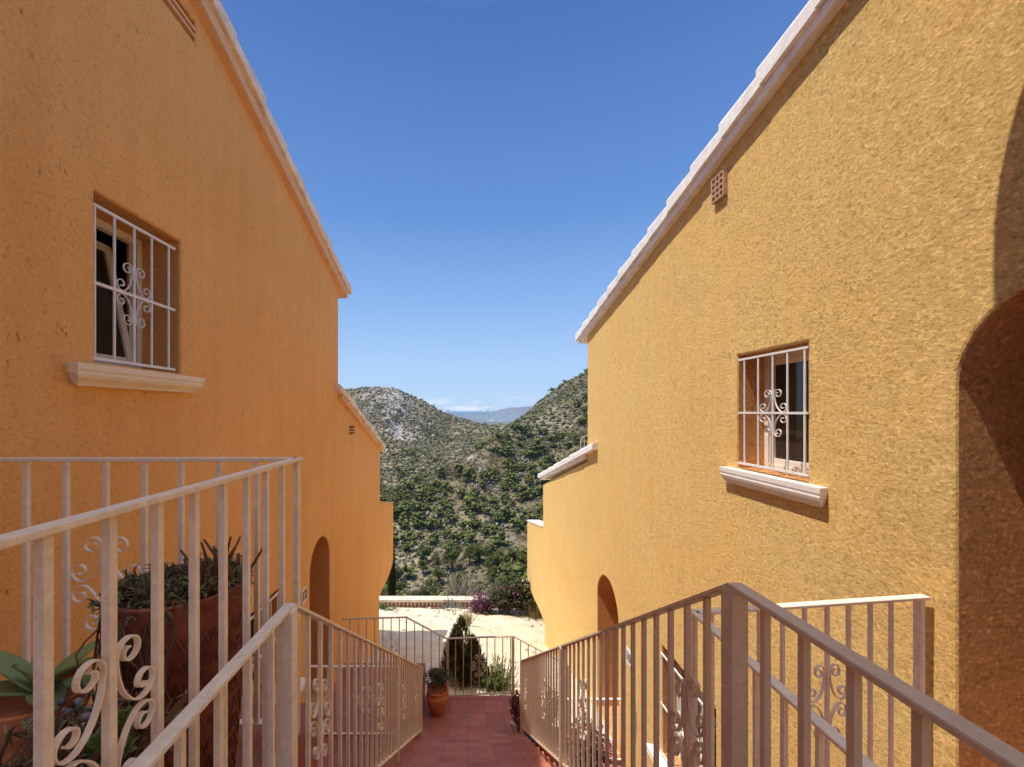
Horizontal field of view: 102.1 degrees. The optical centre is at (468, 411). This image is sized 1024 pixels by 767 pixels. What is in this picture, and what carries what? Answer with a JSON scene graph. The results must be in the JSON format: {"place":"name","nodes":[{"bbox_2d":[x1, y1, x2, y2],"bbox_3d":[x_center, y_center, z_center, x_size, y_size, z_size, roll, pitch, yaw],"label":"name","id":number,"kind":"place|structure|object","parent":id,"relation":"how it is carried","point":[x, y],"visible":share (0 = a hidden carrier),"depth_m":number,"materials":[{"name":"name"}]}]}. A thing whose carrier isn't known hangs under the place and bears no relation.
{"place":"outdoors","nodes":[
{"label":"outdoors","id":0,"kind":"place"},
{"bbox_2d":[87,704,317,766],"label":"terrace","id":1,"kind":"structure","parent":0,"point":[256,746],"depth_m":1.89,"materials":[{"name":"ceramic"}]},
{"bbox_2d":[0,640,97,764],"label":"plant pot","id":2,"kind":"object","parent":1,"relation":"on","point":[16,696],"visible":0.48,"depth_m":1.47,"materials":[{"name":"ceramic"}]},
{"bbox_2d":[0,676,188,766],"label":"plant","id":3,"kind":"object","parent":1,"relation":"on","point":[79,711],"visible":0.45,"depth_m":1.10,"materials":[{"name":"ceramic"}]},
{"bbox_2d":[0,457,302,766],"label":"railing","id":4,"kind":"object","parent":1,"relation":"on","point":[107,678],"visible":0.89,"depth_m":1.16,"materials":[{"name":"beige metal"}]},
{"bbox_2d":[75,536,261,766],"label":"plant pot","id":5,"kind":"object","parent":1,"relation":"on","point":[134,604],"visible":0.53,"depth_m":1.42,"materials":[{"name":"ceramic"}]},
{"bbox_2d":[323,663,424,766],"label":"terrace","id":6,"kind":"structure","parent":0,"point":[335,753],"depth_m":5.99,"materials":[{"name":"ceramic"}]},
{"bbox_2d":[275,677,304,703],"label":"wall","id":7,"kind":"structure","parent":6,"relation":"on","point":[302,683],"depth_m":3.30,"materials":[{"name":"paint"}]},
{"bbox_2d":[311,665,400,734],"bbox_3d":[-1.470,4.006,5.700,1.460,0.968,0.042,0,0,0],"label":"railing","id":8,"kind":"object","parent":6,"relation":"on","point":[336,667],"visible":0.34,"depth_m":5.69,"materials":[{"name":"white metal"}]},
{"bbox_2d":[347,375,587,595],"bbox_3d":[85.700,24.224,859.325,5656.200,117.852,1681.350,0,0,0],"label":"hillside","id":9,"kind":"structure","parent":0,"point":[532,505],"depth_m":219.46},
{"bbox_2d":[386,545,396,602],"bbox_3d":[-5.530,12.379,29.982,0.928,5.642,0.913,0,0,0],"label":"cypress tree","id":10,"kind":"object","parent":9,"relation":"on","point":[392,580],"visible":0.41,"depth_m":29.86,"materials":[{"name":"green plant"}]},
{"bbox_2d":[383,580,405,592],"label":"pine tree","id":11,"kind":"object","parent":9,"relation":"on","point":[400,586],"visible":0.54,"depth_m":111.88,"materials":[{"name":"green plant"}]},
{"bbox_2d":[388,567,401,577],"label":"pine tree","id":12,"kind":"object","parent":9,"relation":"on","point":[398,574],"visible":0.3,"depth_m":133.73,"materials":[{"name":"green plant"}]},
{"bbox_2d":[409,590,420,595],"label":"pine tree","id":13,"kind":"object","parent":9,"relation":"on","point":[416,593],"visible":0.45,"depth_m":111.54,"materials":[{"name":"green plant"}]},
{"bbox_2d":[418,559,427,574],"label":"pine tree","id":14,"kind":"object","parent":9,"relation":"on","point":[422,564],"visible":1,"depth_m":139.97,"materials":[{"name":"green plant"}]},
{"bbox_2d":[416,544,430,557],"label":"pine tree","id":15,"kind":"object","parent":9,"relation":"on","point":[423,552],"visible":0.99,"depth_m":148.62,"materials":[{"name":"green plant"}]},
{"bbox_2d":[420,585,431,595],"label":"pine tree","id":16,"kind":"object","parent":9,"relation":"on","point":[425,590],"visible":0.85,"depth_m":110.74,"materials":[{"name":"green plant"}]},
{"bbox_2d":[424,577,437,591],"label":"pine tree","id":17,"kind":"object","parent":9,"relation":"on","point":[429,581],"visible":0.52,"depth_m":120.53,"materials":[{"name":"green plant"}]},
{"bbox_2d":[431,552,439,563],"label":"pine tree","id":18,"kind":"object","parent":9,"relation":"on","point":[436,558],"visible":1,"depth_m":146.36,"materials":[{"name":"green plant"}]},
{"bbox_2d":[430,582,442,595],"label":"pine tree","id":19,"kind":"object","parent":9,"relation":"on","point":[435,586],"visible":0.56,"depth_m":109.04,"materials":[{"name":"green plant"}]},
{"bbox_2d":[432,568,445,581],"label":"pine tree","id":20,"kind":"object","parent":9,"relation":"on","point":[437,573],"visible":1,"depth_m":133.15,"materials":[{"name":"green plant"}]},
{"bbox_2d":[440,548,459,567],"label":"pine tree","id":21,"kind":"object","parent":9,"relation":"on","point":[452,555],"visible":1,"depth_m":141.20,"materials":[{"name":"green plant"}]},
{"bbox_2d":[349,384,565,539],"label":"limestone outcrops","id":22,"kind":"object","parent":9,"relation":"on","point":[387,418],"visible":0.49,"depth_m":471.42,"materials":[{"name":"grey stone"}]},
{"bbox_2d":[448,577,467,594],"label":"pine tree","id":23,"kind":"object","parent":9,"relation":"on","point":[457,581],"visible":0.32,"depth_m":113.75,"materials":[{"name":"green plant"}]},
{"bbox_2d":[437,574,486,602],"bbox_3d":[-0.229,8.212,18.813,2.338,1.406,1.793,0,0,32],"label":"bare bush","id":24,"kind":"object","parent":9,"relation":"on","point":[456,591],"visible":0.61,"depth_m":18.80,"materials":[{"name":"grey plant"}]},
{"bbox_2d":[457,571,467,583],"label":"pine tree","id":25,"kind":"object","parent":9,"relation":"on","point":[462,574],"visible":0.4,"depth_m":122.87,"materials":[{"name":"green plant"}]},
{"bbox_2d":[345,373,587,602],"bbox_3d":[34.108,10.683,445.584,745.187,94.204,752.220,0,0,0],"label":"hill scrub","id":26,"kind":"object","parent":9,"relation":"on","point":[384,458],"visible":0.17,"depth_m":287.85,"materials":[{"name":"green plant"}]},
{"bbox_2d":[462,546,478,564],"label":"pine tree","id":27,"kind":"object","parent":9,"relation":"on","point":[469,549],"visible":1,"depth_m":144.33,"materials":[{"name":"green plant"}]},
{"bbox_2d":[472,583,481,594],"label":"pine tree","id":28,"kind":"object","parent":9,"relation":"on","point":[478,587],"visible":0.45,"depth_m":112.44,"materials":[{"name":"green plant"}]},
{"bbox_2d":[474,545,487,563],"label":"pine tree","id":29,"kind":"object","parent":9,"relation":"on","point":[478,550],"visible":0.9,"depth_m":144.28,"materials":[{"name":"green plant"}]},
{"bbox_2d":[379,368,587,602],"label":"pine wood","id":30,"kind":"object","parent":9,"relation":"on","point":[468,535],"visible":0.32,"depth_m":192.53,"materials":[{"name":"green plant"}]},
{"bbox_2d":[483,556,492,567],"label":"pine tree","id":31,"kind":"object","parent":9,"relation":"on","point":[486,561],"visible":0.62,"depth_m":137.70,"materials":[{"name":"green plant"}]},
{"bbox_2d":[485,543,494,555],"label":"pine tree","id":32,"kind":"object","parent":9,"relation":"on","point":[489,552],"visible":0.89,"depth_m":145.96,"materials":[{"name":"green plant"}]},
{"bbox_2d":[486,566,497,582],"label":"pine tree","id":33,"kind":"object","parent":9,"relation":"on","point":[491,571],"visible":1,"depth_m":131.64,"materials":[{"name":"green plant"}]},
{"bbox_2d":[486,553,505,566],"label":"pine tree","id":34,"kind":"object","parent":9,"relation":"on","point":[496,558],"visible":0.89,"depth_m":136.00,"materials":[{"name":"green plant"}]},
{"bbox_2d":[492,550,503,563],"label":"pine tree","id":35,"kind":"object","parent":9,"relation":"on","point":[500,552],"visible":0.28,"depth_m":140.15,"materials":[{"name":"green plant"}]},
{"bbox_2d":[494,575,507,586],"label":"pine tree","id":36,"kind":"object","parent":9,"relation":"on","point":[500,578],"visible":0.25,"depth_m":114.21,"materials":[{"name":"green plant"}]},
{"bbox_2d":[498,561,509,573],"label":"pine tree","id":37,"kind":"object","parent":9,"relation":"on","point":[502,563],"visible":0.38,"depth_m":133.22,"materials":[{"name":"green plant"}]},
{"bbox_2d":[506,548,518,561],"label":"pine tree","id":38,"kind":"object","parent":9,"relation":"on","point":[511,553],"visible":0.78,"depth_m":140.45,"materials":[{"name":"green plant"}]},
{"bbox_2d":[508,571,519,580],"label":"pine tree","id":39,"kind":"object","parent":9,"relation":"on","point":[514,575],"visible":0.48,"depth_m":118.42,"materials":[{"name":"green plant"}]},
{"bbox_2d":[514,562,526,573],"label":"pine tree","id":40,"kind":"object","parent":9,"relation":"on","point":[523,566],"visible":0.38,"depth_m":129.67,"materials":[{"name":"green plant"}]},
{"bbox_2d":[515,552,526,565],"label":"pine tree","id":41,"kind":"object","parent":9,"relation":"on","point":[521,557],"visible":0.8,"depth_m":133.90,"materials":[{"name":"green plant"}]},
{"bbox_2d":[446,412,523,415],"bbox_3d":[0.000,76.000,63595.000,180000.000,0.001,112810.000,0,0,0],"label":"sea","id":42,"kind":"structure","parent":0,"point":[463,413],"depth_m":10066.52,"materials":[{"name":"blue liquid"}]},
{"bbox_2d":[368,606,617,740],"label":"sandy ground","id":43,"kind":"structure","parent":0,"point":[442,625],"depth_m":12.35,"materials":[{"name":"beige sand"}]},
{"bbox_2d":[0,0,393,703],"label":"house","id":44,"kind":"structure","parent":43,"relation":"on","point":[174,282],"depth_m":3.07,"materials":[{"name":"paint"}]},
{"bbox_2d":[93,202,174,370],"bbox_3d":[-2.475,-0.797,2.792,0.527,1.023,0.734,0,0,0],"label":"window","id":45,"kind":"structure","parent":44,"relation":"in","point":[112,343],"depth_m":2.92,"materials":[{"name":"white paint"}]},
{"bbox_2d":[241,591,278,703],"bbox_3d":[-2.326,2.615,4.200,0.269,1.119,1.204,0,0,0],"label":"window","id":46,"kind":"structure","parent":44,"relation":"in","point":[252,614],"depth_m":4.66,"materials":[{"name":"white paint"}]},
{"bbox_2d":[301,586,306,605],"bbox_3d":[-2.197,2.460,5.500,0.026,0.220,0.170,0,0,0],"label":"house number","id":47,"kind":"object","parent":44,"relation":"attached to","point":[303,594],"visible":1,"depth_m":5.47,"materials":[{"name":"white ceramic"}]},
{"bbox_2d":[379,603,387,609],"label":"weed clump","id":48,"kind":"object","parent":43,"relation":"on","point":[383,605],"visible":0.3,"depth_m":17.62,"materials":[{"name":"green plant"}]},
{"bbox_2d":[385,602,399,611],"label":"young shrub","id":49,"kind":"object","parent":43,"relation":"on","point":[390,609],"visible":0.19,"depth_m":17.41,"materials":[{"name":"green plant"}]},
{"bbox_2d":[379,596,506,608],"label":"boundary wall","id":50,"kind":"structure","parent":43,"relation":"on","point":[411,599],"depth_m":18.19,"materials":[{"name":"concrete"}]},
{"bbox_2d":[436,595,466,611],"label":"agave","id":51,"kind":"object","parent":43,"relation":"on","point":[450,605],"visible":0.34,"depth_m":17.68,"materials":[{"name":"grey plant"}]},
{"bbox_2d":[438,614,489,690],"bbox_3d":[-0.077,4.991,8.310,1.104,1.819,1.094,0,0,0],"label":"cypress shrub","id":52,"kind":"object","parent":43,"relation":"on","point":[459,627],"visible":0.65,"depth_m":8.15,"materials":[{"name":"green plant"}]},
{"bbox_2d":[392,607,541,686],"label":"loose stones","id":53,"kind":"object","parent":43,"relation":"on","point":[454,612],"visible":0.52,"depth_m":15.67,"materials":[{"name":"grey gravel"}]},
{"bbox_2d":[460,607,478,625],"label":"dry weed","id":54,"kind":"object","parent":43,"relation":"on","point":[468,616],"visible":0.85,"depth_m":13.93,"materials":[{"name":"beige plant"}]},
{"bbox_2d":[390,695,555,766],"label":"staircase","id":55,"kind":"structure","parent":43,"relation":"on","point":[470,731],"depth_m":5.57,"materials":[{"name":"tile"}]},
{"bbox_2d":[129,603,422,766],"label":"railing","id":56,"kind":"object","parent":55,"relation":"on","point":[283,620],"visible":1,"depth_m":1.79,"materials":[{"name":"white metal"}]},
{"bbox_2d":[423,666,450,715],"bbox_3d":[-0.521,4.690,6.938,0.501,0.719,0.412,0,0,0],"label":"plant pot","id":57,"kind":"object","parent":55,"relation":"on","point":[437,695],"visible":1,"depth_m":6.84,"materials":[{"name":"ceramic"}]},
{"bbox_2d":[342,616,568,727],"bbox_3d":[-0.215,4.594,7.243,3.971,1.953,0.078,0,0,-1],"label":"railing","id":58,"kind":"object","parent":55,"relation":"on","point":[447,652],"visible":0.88,"depth_m":7.24,"materials":[{"name":"beige metal"}]},
{"bbox_2d":[508,689,525,732],"bbox_3d":[0.770,4.735,6.458,0.300,0.631,0.404,0,0,0],"label":"potted plant","id":59,"kind":"object","parent":55,"relation":"on","point":[515,719],"visible":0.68,"depth_m":6.43,"materials":[{"name":"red plant"}]},
{"bbox_2d":[520,583,1023,766],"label":"railing","id":60,"kind":"object","parent":55,"relation":"on","point":[536,697],"visible":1,"depth_m":1.28,"materials":[{"name":"beige metal"}]},
{"bbox_2d":[461,653,518,694],"bbox_3d":[0.450,5.336,8.210,1.182,0.860,0.990,0,0,0],"label":"bush","id":61,"kind":"object","parent":43,"relation":"on","point":[498,679],"visible":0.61,"depth_m":8.10,"materials":[{"name":"green plant"}]},
{"bbox_2d":[467,577,535,614],"bbox_3d":[1.474,7.840,17.144,3.100,1.797,1.492,0,0,0],"label":"bougainvillea","id":62,"kind":"object","parent":43,"relation":"on","point":[513,595],"visible":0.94,"depth_m":16.93,"materials":[{"name":"green plant"}]},
{"bbox_2d":[513,600,542,619],"bbox_3d":[2.639,8.095,16.601,1.704,0.911,1.646,0,0,0],"label":"grass tuft","id":63,"kind":"object","parent":43,"relation":"on","point":[530,612],"visible":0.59,"depth_m":16.74,"materials":[{"name":"green plant"}]},
{"bbox_2d":[524,579,539,614],"bbox_3d":[2.730,8.020,17.450,0.840,1.560,0.600,0,0,0],"label":"bush","id":64,"kind":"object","parent":43,"relation":"on","point":[535,603],"depth_m":17.20,"materials":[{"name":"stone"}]},
{"bbox_2d":[527,0,1023,766],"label":"house","id":65,"kind":"structure","parent":43,"relation":"on","point":[801,332],"depth_m":2.90,"materials":[{"name":"paint"}]},
{"bbox_2d":[626,647,630,667],"bbox_3d":[2.567,3.930,6.580,0.026,0.250,0.200,0,0,0],"label":"house number","id":66,"kind":"object","parent":65,"relation":"attached to","point":[628,656],"visible":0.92,"depth_m":6.57,"materials":[{"name":"white ceramic"}]},
{"bbox_2d":[660,652,715,766],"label":"window","id":67,"kind":"structure","parent":65,"relation":"in","point":[680,672],"depth_m":5.11,"materials":[{"name":"white paint"}]},
{"bbox_2d":[738,346,809,476],"bbox_3d":[2.723,0.003,3.518,0.334,1.082,0.836,0,0,0],"label":"window","id":68,"kind":"structure","parent":65,"relation":"in","point":[786,412],"depth_m":3.61,"materials":[{"name":"white metal"}]},
{"bbox_2d":[457,416,533,742],"bbox_3d":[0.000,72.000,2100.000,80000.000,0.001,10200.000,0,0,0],"label":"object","id":69,"kind":"structure","parent":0,"point":[497,423],"depth_m":2448.23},
{"bbox_2d":[458,415,520,422],"bbox_3d":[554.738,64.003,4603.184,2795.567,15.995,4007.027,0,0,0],"label":"distant town","id":70,"kind":"object","parent":69,"relation":"on","point":[503,419],"visible":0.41,"depth_m":3692.69,"materials":[{"name":"white"}]},
{"bbox_2d":[484,406,532,413],"bbox_3d":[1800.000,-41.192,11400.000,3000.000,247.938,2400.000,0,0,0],"label":"mountain","id":71,"kind":"structure","parent":0,"point":[520,410],"depth_m":10814.83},
{"bbox_2d":[220,0,808,411],"label":"sky","id":72,"kind":"structure","parent":0,"point":[478,175],"materials":[{"name":"blue"}]},
{"bbox_2d":[534,690,552,761],"bbox_3d":[1.282,5.254,6.987,0.627,1.292,0.605,0,0,0],"label":"potted shrub","id":73,"kind":"object","parent":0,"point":[546,754],"visible":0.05,"depth_m":6.86,"materials":[{"name":"green plant"}]},
{"bbox_2d":[552,743,620,766],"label":"terrace","id":74,"kind":"structure","parent":0,"point":[557,763],"depth_m":6.94,"materials":[{"name":"ceramic"}]},
{"bbox_2d":[552,717,619,766],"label":"potted shrub","id":75,"kind":"object","parent":74,"relation":"on","point":[603,756],"visible":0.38,"depth_m":5.88,"materials":[{"name":"green plant"}]},
{"bbox_2d":[568,698,620,759],"bbox_3d":[2.075,5.321,6.870,0.990,1.058,0.042,0,0,0],"label":"railing","id":76,"kind":"object","parent":74,"relation":"on","point":[604,719],"visible":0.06,"depth_m":6.87,"materials":[{"name":"white metal"}]},
{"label":"right terrace","id":77,"kind":"structure","parent":0,"visible":0},
{"bbox_2d":[691,594,930,766],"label":"railing","id":78,"kind":"object","parent":77,"relation":"on","point":[825,732],"visible":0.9,"depth_m":2.19,"materials":[{"name":"white metal"}]}
]}

